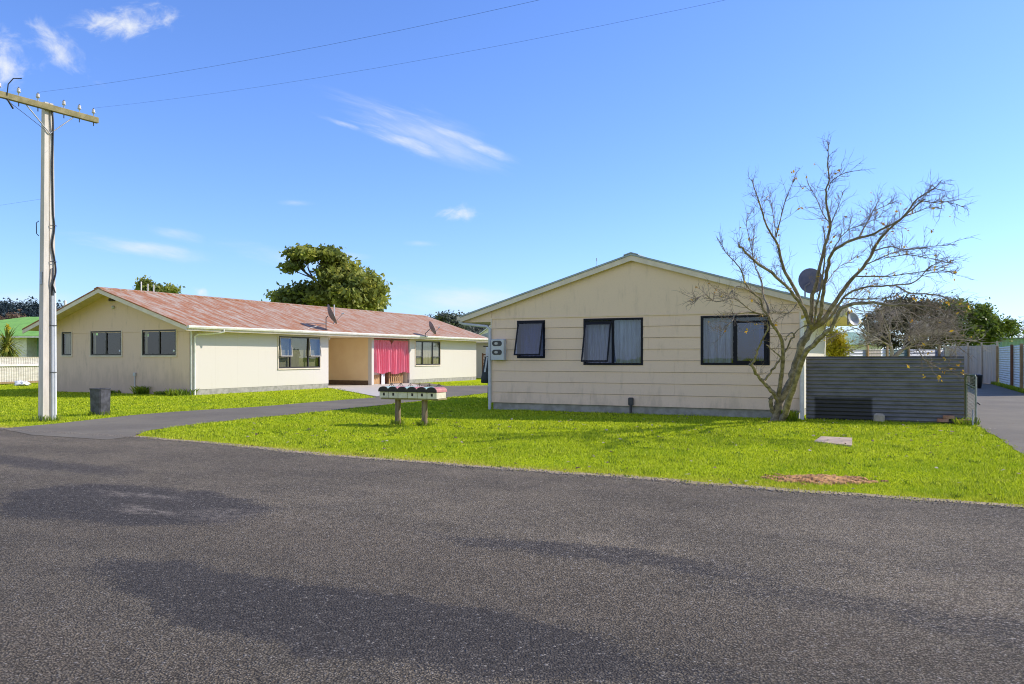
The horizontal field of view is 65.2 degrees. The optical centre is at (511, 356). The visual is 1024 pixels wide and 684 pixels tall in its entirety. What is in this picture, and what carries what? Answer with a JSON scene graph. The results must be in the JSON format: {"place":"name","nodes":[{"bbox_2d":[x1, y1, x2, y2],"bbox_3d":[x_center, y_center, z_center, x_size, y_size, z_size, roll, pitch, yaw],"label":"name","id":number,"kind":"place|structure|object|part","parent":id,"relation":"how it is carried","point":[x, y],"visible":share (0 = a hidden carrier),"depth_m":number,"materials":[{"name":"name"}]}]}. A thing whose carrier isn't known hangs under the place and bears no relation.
{"place":"outdoors","nodes":[
{"label":"outdoors","id":0,"kind":"place"},
{"bbox_2d":[1,383,487,439],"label":"driveway","id":1,"kind":"structure","parent":0,"point":[129,425],"depth_m":19.68,"materials":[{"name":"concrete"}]},
{"bbox_2d":[374,372,379,384],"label":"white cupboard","id":2,"kind":"object","parent":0,"point":[376,378],"visible":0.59,"depth_m":42.84,"materials":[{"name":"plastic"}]},
{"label":"door","id":3,"kind":"part","parent":2,"relation":"part of","materials":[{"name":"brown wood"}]},
{"bbox_2d":[481,346,487,397],"bbox_3d":[-0.844,0.525,29.196,0.574,1.951,0.462,0,0,0],"label":"covered clothesline","id":4,"kind":"object","parent":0,"point":[484,377],"visible":0.42,"depth_m":29.06,"materials":[{"name":"metal"}]},
{"bbox_2d":[479,325,490,334],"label":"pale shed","id":5,"kind":"structure","parent":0,"point":[484,331],"depth_m":72.16,"materials":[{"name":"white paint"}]},
{"bbox_2d":[0,429,1023,683],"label":"road","id":6,"kind":"structure","parent":0,"point":[138,561],"depth_m":5.45,"materials":[{"name":"grey asphalt"}]},
{"bbox_2d":[0,426,1023,509],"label":"edge gravel","id":7,"kind":"structure","parent":6,"relation":"on","point":[536,471],"depth_m":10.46,"materials":[{"name":"grey gravel"}]},
{"bbox_2d":[0,378,1023,507],"bbox_3d":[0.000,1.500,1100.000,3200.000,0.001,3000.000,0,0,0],"label":"ground","id":8,"kind":"structure","parent":0,"point":[478,380],"depth_m":14.90,"materials":[{"name":"green plant"}]},
{"bbox_2d":[0,323,25,356],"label":"yucca","id":9,"kind":"object","parent":8,"relation":"on","point":[7,349],"visible":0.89,"depth_m":47.77,"materials":[{"name":"green plant"}]},
{"bbox_2d":[0,309,29,319],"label":"autumn tree","id":10,"kind":"object","parent":8,"relation":"on","point":[10,316],"visible":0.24,"depth_m":169.31,"materials":[{"name":"brown plant"}]},
{"bbox_2d":[0,357,38,384],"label":"iron fence","id":11,"kind":"object","parent":8,"relation":"on","point":[13,369],"visible":0.67,"depth_m":43.83,"materials":[{"name":"beige metal"}]},
{"bbox_2d":[14,380,30,385],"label":"rubbish bag","id":12,"kind":"object","parent":8,"relation":"on","point":[21,383],"visible":1,"depth_m":41.49,"materials":[{"name":"white plastic"}]},
{"bbox_2d":[29,413,62,421],"bbox_3d":[-10.867,1.410,18.680,0.644,0.179,0.698,0,0,16],"label":"grass tuft","id":13,"kind":"object","parent":8,"relation":"on","point":[49,417],"visible":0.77,"depth_m":18.60,"materials":[{"name":"green plant"}]},
{"bbox_2d":[0,78,98,419],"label":"utility pole","id":14,"kind":"object","parent":8,"relation":"on","point":[47,388],"visible":0.98,"depth_m":18.75,"materials":[{"name":"concrete"}]},
{"bbox_2d":[44,0,536,91],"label":"overhead wire","id":15,"kind":"object","parent":14,"relation":"attached to","point":[304,49],"visible":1,"depth_m":14.30,"materials":[{"name":"black metal"}]},
{"bbox_2d":[99,0,723,107],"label":"overhead wire","id":16,"kind":"object","parent":14,"relation":"attached to","point":[435,57],"visible":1,"depth_m":14.48,"materials":[{"name":"black metal"}]},
{"bbox_2d":[0,317,148,356],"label":"green roofed house","id":17,"kind":"structure","parent":8,"relation":"on","point":[29,341],"depth_m":61.17,"materials":[{"name":"white paint"}]},
{"bbox_2d":[88,411,110,415],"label":"grass tuft","id":18,"kind":"object","parent":8,"relation":"on","point":[90,412],"visible":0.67,"depth_m":20.45,"materials":[{"name":"green plant"}]},
{"bbox_2d":[89,388,110,414],"bbox_3d":[-10.617,1.153,20.642,0.384,0.695,0.384,0,0,20],"label":"square bin","id":19,"kind":"object","parent":8,"relation":"on","point":[99,400],"visible":0.96,"depth_m":20.49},
{"bbox_2d":[129,385,149,394],"bbox_3d":[-14.900,1.312,32.160,1.031,0.376,1.031,0,0,0],"label":"weed clump","id":20,"kind":"object","parent":8,"relation":"on","point":[141,390],"visible":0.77,"depth_m":32.02,"materials":[{"name":"green plant"}]},
{"bbox_2d":[133,275,185,293],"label":"evergreen tree","id":21,"kind":"object","parent":8,"relation":"on","point":[167,288],"visible":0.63,"depth_m":65.56,"materials":[{"name":"green plant"}]},
{"bbox_2d":[154,391,165,394],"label":"weed clump","id":22,"kind":"object","parent":8,"relation":"on","point":[159,392],"visible":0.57,"depth_m":31.55,"materials":[{"name":"green plant"}]},
{"bbox_2d":[165,388,199,395],"bbox_3d":[-12.866,1.347,31.229,1.364,0.305,1.212,0,0,0],"label":"weed clump","id":23,"kind":"object","parent":8,"relation":"on","point":[176,392],"visible":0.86,"depth_m":30.96,"materials":[{"name":"green plant"}]},
{"bbox_2d":[22,282,487,394],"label":"long unit block","id":24,"kind":"structure","parent":8,"relation":"on","point":[206,345],"depth_m":34.35,"materials":[{"name":"paint"}]},
{"bbox_2d":[61,331,72,356],"bbox_3d":[-19.105,-0.552,34.420,0.719,1.077,0.158,0,0,26],"label":"window","id":25,"kind":"structure","parent":24,"relation":"in","point":[66,339],"depth_m":34.49,"materials":[{"name":"grey glass"}]},
{"bbox_2d":[89,330,122,356],"bbox_3d":[-16.775,-0.573,33.555,2.488,1.614,0.620,0,0,26],"label":"window","id":26,"kind":"structure","parent":24,"relation":"in","point":[109,344],"depth_m":33.78,"materials":[{"name":"grey glass"}]},
{"bbox_2d":[141,329,176,356],"bbox_3d":[-13.979,-0.575,32.210,2.512,1.623,0.620,0,0,26],"label":"window","id":27,"kind":"structure","parent":24,"relation":"in","point":[161,344],"depth_m":32.45,"materials":[{"name":"grey glass"}]},
{"bbox_2d":[278,334,321,369],"bbox_3d":[-9.778,-0.206,36.837,0.299,2.028,3.444,0,0,26],"label":"window","id":28,"kind":"structure","parent":24,"relation":"in","point":[293,352],"depth_m":36.97,"materials":[{"name":"glass"}]},
{"bbox_2d":[306,305,343,328],"bbox_3d":[-8.788,-1.897,37.768,1.741,1.213,1.326,0,0,-18],"label":"satellite dish","id":29,"kind":"object","parent":24,"relation":"on","point":[331,315],"visible":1,"depth_m":37.81,"materials":[{"name":"metal"}]},
{"bbox_2d":[374,339,391,373],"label":"curtain","id":30,"kind":"object","parent":24,"relation":"hanging from","point":[382,356],"visible":1,"depth_m":42.83,"materials":[{"name":"fabric"}]},
{"bbox_2d":[381,373,384,383],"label":"white board","id":31,"kind":"object","parent":24,"relation":"on","point":[382,378],"visible":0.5,"depth_m":43.36,"materials":[{"name":"plastic"}]},
{"bbox_2d":[387,372,402,383],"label":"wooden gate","id":32,"kind":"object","parent":24,"relation":"on","point":[395,376],"visible":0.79,"depth_m":44.43,"materials":[{"name":"brown wood"}]},
{"bbox_2d":[391,340,409,373],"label":"curtain","id":33,"kind":"object","parent":24,"relation":"hanging from","point":[400,358],"visible":1,"depth_m":44.38,"materials":[{"name":"fabric"}]},
{"bbox_2d":[415,339,440,365],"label":"window","id":34,"kind":"structure","parent":24,"relation":"in","point":[427,353],"depth_m":46.96,"materials":[{"name":"grey glass"}]},
{"bbox_2d":[425,321,439,336],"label":"satellite dish","id":35,"kind":"object","parent":24,"relation":"attached to","point":[432,328],"visible":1,"depth_m":45.17,"materials":[{"name":"metal"}]},
{"bbox_2d":[261,243,392,311],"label":"spreading tree","id":36,"kind":"object","parent":8,"relation":"on","point":[343,281],"visible":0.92,"depth_m":60.78,"materials":[{"name":"green plant"}]},
{"bbox_2d":[331,383,420,395],"bbox_3d":[-6.650,1.483,37.645,4.408,0.001,14.887,0,0,0],"label":"concrete pad","id":37,"kind":"object","parent":8,"relation":"on","point":[371,390],"visible":0.67,"depth_m":37.61,"materials":[{"name":"grey concrete"}]},
{"bbox_2d":[390,418,404,424],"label":"grass tuft","id":38,"kind":"object","parent":8,"relation":"on","point":[396,422],"visible":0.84,"depth_m":17.70,"materials":[{"name":"green plant"}]},
{"bbox_2d":[381,398,446,425],"bbox_3d":[-2.165,1.226,17.610,1.480,0.648,0.380,0,0,26],"label":"mailbox stand","id":39,"kind":"object","parent":8,"relation":"on","point":[398,409],"visible":0.72,"depth_m":17.46,"materials":[{"name":"brown wood"}]},
{"bbox_2d":[378,383,396,397],"bbox_3d":[-2.747,0.738,17.876,0.260,0.325,0.465,0,0,26],"label":"mailbox","id":40,"kind":"object","parent":39,"relation":"on","point":[384,392],"visible":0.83,"depth_m":17.68,"materials":[{"name":"beige wood"}]},
{"bbox_2d":[388,383,405,397],"bbox_3d":[-2.524,0.738,17.769,0.260,0.325,0.465,0,0,26],"label":"mailbox","id":41,"kind":"object","parent":39,"relation":"on","point":[392,391],"visible":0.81,"depth_m":17.58,"materials":[{"name":"beige wood"}]},
{"bbox_2d":[397,384,414,397],"bbox_3d":[-2.302,0.738,17.662,0.260,0.325,0.465,0,0,26],"label":"mailbox","id":42,"kind":"object","parent":39,"relation":"on","point":[402,392],"visible":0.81,"depth_m":17.47,"materials":[{"name":"beige wood"}]},
{"bbox_2d":[407,383,423,397],"bbox_3d":[-2.079,0.738,17.555,0.260,0.325,0.465,0,0,26],"label":"mailbox","id":43,"kind":"object","parent":39,"relation":"on","point":[412,392],"visible":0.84,"depth_m":17.36,"materials":[{"name":"beige wood"}]},
{"bbox_2d":[416,383,431,398],"bbox_3d":[-1.857,0.738,17.448,0.260,0.325,0.465,0,0,26],"label":"mailbox","id":44,"kind":"object","parent":39,"relation":"on","point":[421,393],"visible":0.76,"depth_m":17.26,"materials":[{"name":"beige wood"}]},
{"bbox_2d":[426,384,446,398],"bbox_3d":[-1.634,0.738,17.340,0.260,0.325,0.465,0,0,26],"label":"mailbox","id":45,"kind":"object","parent":39,"relation":"on","point":[436,392],"visible":1,"depth_m":17.18,"materials":[{"name":"white wood"}]},
{"bbox_2d":[415,419,431,425],"bbox_3d":[-1.913,1.424,17.478,0.372,0.153,0.352,0,0,-45],"label":"grass tuft","id":46,"kind":"object","parent":8,"relation":"on","point":[420,422],"visible":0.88,"depth_m":17.43,"materials":[{"name":"green plant"}]},
{"bbox_2d":[434,311,459,326],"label":"gum tree","id":47,"kind":"object","parent":8,"relation":"on","point":[442,317],"visible":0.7,"depth_m":119.31,"materials":[{"name":"green plant"}]},
{"bbox_2d":[425,310,489,333],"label":"bush forest","id":48,"kind":"object","parent":8,"relation":"on","point":[477,330],"depth_m":311.76,"materials":[{"name":"green plant"}]},
{"bbox_2d":[447,316,471,331],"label":"gum tree","id":49,"kind":"object","parent":8,"relation":"on","point":[460,325],"visible":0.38,"depth_m":119.08,"materials":[{"name":"green plant"}]},
{"bbox_2d":[476,333,487,377],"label":"house","id":50,"kind":"structure","parent":8,"relation":"on","point":[480,349],"depth_m":56.94,"materials":[{"name":"beige paint"}]},
{"bbox_2d":[457,252,861,419],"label":"weatherboard house","id":51,"kind":"structure","parent":8,"relation":"on","point":[625,333],"depth_m":21.03,"materials":[{"name":"wood"}]},
{"bbox_2d":[514,320,562,360],"bbox_3d":[0.592,-0.492,22.473,1.452,1.652,0.893,0,0,26],"label":"window","id":52,"kind":"structure","parent":51,"relation":"in","point":[530,335],"depth_m":22.49,"materials":[{"name":"grey glass"}]},
{"bbox_2d":[581,317,659,371],"bbox_3d":[2.741,-0.409,21.432,2.255,1.850,0.906,0,0,26],"label":"window","id":53,"kind":"structure","parent":51,"relation":"in","point":[606,341],"depth_m":21.40,"materials":[{"name":"clear glass"}]},
{"bbox_2d":[694,315,785,372],"bbox_3d":[5.664,-0.417,20.186,2.282,1.838,0.615,0,0,26],"label":"window","id":54,"kind":"structure","parent":51,"relation":"in","point":[734,347],"depth_m":20.26,"materials":[{"name":"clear glass"}]},
{"bbox_2d":[798,268,823,296],"bbox_3d":[8.256,-1.962,22.166,0.587,0.954,0.585,0,0,0],"label":"satellite dish","id":55,"kind":"object","parent":51,"relation":"on","point":[805,282],"visible":0.77,"depth_m":22.05,"materials":[{"name":"metal"}]},
{"bbox_2d":[847,311,858,325],"bbox_3d":[7.870,-0.896,18.459,0.246,0.368,0.533,0,0,21],"label":"satellite dish","id":56,"kind":"object","parent":51,"relation":"attached to","point":[852,318],"visible":0.98,"depth_m":18.35,"materials":[{"name":"white metal"}]},
{"bbox_2d":[780,409,799,421],"bbox_3d":[6.440,1.348,18.575,0.525,0.304,0.494,0,0,0],"label":"grass tuft","id":57,"kind":"object","parent":8,"relation":"on","point":[792,416],"visible":0.61,"depth_m":18.48,"materials":[{"name":"green plant"}]},
{"bbox_2d":[761,473,887,485],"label":"bare soil","id":58,"kind":"structure","parent":8,"relation":"on","point":[821,478],"depth_m":9.64,"materials":[{"name":"brown soil"}]},
{"bbox_2d":[673,132,978,421],"bbox_3d":[5.947,-1.370,16.399,5.683,5.911,5.503,0,0,0],"label":"bare tree","id":59,"kind":"object","parent":8,"relation":"on","point":[786,392],"visible":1,"depth_m":16.21,"materials":[{"name":"brown plant"}]},
{"bbox_2d":[815,436,851,446],"bbox_3d":[5.663,1.496,14.108,0.613,0.048,1.466,0,0,23],"label":"concrete slab","id":60,"kind":"object","parent":8,"relation":"on","point":[837,440],"visible":0.64,"depth_m":14.10,"materials":[{"name":"grey concrete"}]},
{"bbox_2d":[826,326,854,355],"bbox_3d":[11.163,0.143,27.552,1.437,2.713,1.284,0,0,-22],"label":"yellow shrub","id":61,"kind":"object","parent":8,"relation":"on","point":[838,346],"visible":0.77,"depth_m":27.33,"materials":[{"name":"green plant"}]},
{"bbox_2d":[873,413,884,421],"bbox_3d":[8.463,1.409,18.452,0.225,0.220,0.180,4,1,17],"label":"stone block","id":62,"kind":"object","parent":8,"relation":"on","point":[879,417],"depth_m":18.38,"materials":[{"name":"grey stone"}]},
{"bbox_2d":[806,356,963,423],"bbox_3d":[8.628,0.754,18.659,3.333,1.532,0.157,0,0,26],"label":"corrugated fence","id":63,"kind":"object","parent":8,"relation":"on","point":[865,388],"visible":0.91,"depth_m":18.59,"materials":[{"name":"metal"}]},
{"bbox_2d":[964,373,980,424],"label":"wire gate","id":64,"kind":"structure","parent":63,"relation":"attached to","point":[966,392],"depth_m":17.63,"materials":[{"name":"grey metal"}]},
{"bbox_2d":[846,345,943,355],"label":"panel fence","id":65,"kind":"object","parent":8,"relation":"on","point":[884,352],"visible":0.18,"depth_m":49.55,"materials":[{"name":"white plastic"}]},
{"bbox_2d":[857,288,965,355],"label":"dark shrub tree","id":66,"kind":"object","parent":8,"relation":"on","point":[895,343],"visible":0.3,"depth_m":59.00,"materials":[{"name":"brown plant"}]},
{"bbox_2d":[826,262,1016,359],"bbox_3d":[12.981,-0.801,26.948,6.433,4.629,3.547,0,0,-13],"label":"bare shrub","id":67,"kind":"object","parent":8,"relation":"on","point":[867,341],"visible":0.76,"depth_m":26.79,"materials":[{"name":"brown plant"}]},
{"bbox_2d":[937,418,948,421],"bbox_3d":[9.703,1.427,18.020,0.230,0.075,0.110,0,0,32],"label":"brick","id":68,"kind":"object","parent":8,"relation":"on","point":[942,420],"visible":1,"depth_m":17.98,"materials":[{"name":"brown brick"}]},
{"bbox_2d":[943,415,954,418],"bbox_3d":[9.803,1.349,17.970,0.230,0.075,0.110,0,0,26],"label":"brick","id":69,"kind":"object","parent":68,"relation":"on","point":[948,416],"visible":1,"depth_m":17.93,"materials":[{"name":"brown brick"}]},
{"bbox_2d":[951,416,980,425],"bbox_3d":[10.022,1.401,17.664,0.574,0.198,0.538,0,0,0],"label":"grass tuft","id":70,"kind":"object","parent":8,"relation":"on","point":[959,421],"visible":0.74,"depth_m":17.62,"materials":[{"name":"green plant"}]},
{"bbox_2d":[943,341,998,383],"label":"board fence","id":71,"kind":"object","parent":8,"relation":"on","point":[984,363],"visible":0.51,"depth_m":45.98,"materials":[{"name":"grey wood"}]},
{"bbox_2d":[930,292,1023,345],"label":"citrus tree","id":72,"kind":"object","parent":8,"relation":"on","point":[994,324],"visible":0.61,"depth_m":61.77,"materials":[{"name":"green plant"}]},
{"bbox_2d":[990,381,1023,392],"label":"fence weeds","id":73,"kind":"object","parent":8,"relation":"on","point":[1011,387],"visible":0.91,"depth_m":37.30,"materials":[{"name":"green plant"}]},
{"bbox_2d":[996,343,1023,389],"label":"iron fence","id":74,"kind":"object","parent":8,"relation":"on","point":[1009,365],"visible":0.94,"depth_m":37.36,"materials":[{"name":"white metal"}]},
{"bbox_2d":[0,0,1023,349],"label":"sky","id":75,"kind":"structure","parent":0,"point":[472,180],"materials":[{"name":"blue"}]},
{"bbox_2d":[842,332,880,349],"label":"distant house","id":76,"kind":"structure","parent":0,"point":[851,335],"depth_m":78.34,"materials":[{"name":"white paint"}]},
{"bbox_2d":[968,382,1023,453],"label":"side driveway","id":77,"kind":"structure","parent":0,"point":[1000,409],"depth_m":21.45,"materials":[{"name":"concrete"}]},
{"bbox_2d":[970,374,982,387],"bbox_3d":[22.106,1.150,38.136,0.580,0.700,0.566,0,0,-17],"label":"black tub","id":78,"kind":"object","parent":77,"relation":"on","point":[979,380],"visible":0.53,"depth_m":37.92,"materials":[{"name":"plastic"}]},
{"bbox_2d":[992,337,1023,349],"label":"green shed","id":79,"kind":"structure","parent":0,"point":[1006,343],"depth_m":65.91,"materials":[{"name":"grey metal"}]},
{"bbox_2d":[1004,316,1023,336],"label":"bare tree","id":80,"kind":"object","parent":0,"point":[1021,328],"visible":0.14,"depth_m":87.05,"materials":[{"name":"plant"}]},
{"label":"hill","id":81,"kind":"structure","parent":0,"visible":0},
{"bbox_2d":[0,296,63,318],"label":"pine forest","id":82,"kind":"object","parent":81,"relation":"on","point":[31,310],"visible":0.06,"depth_m":411.16,"materials":[{"name":"green plant"}]}
]}

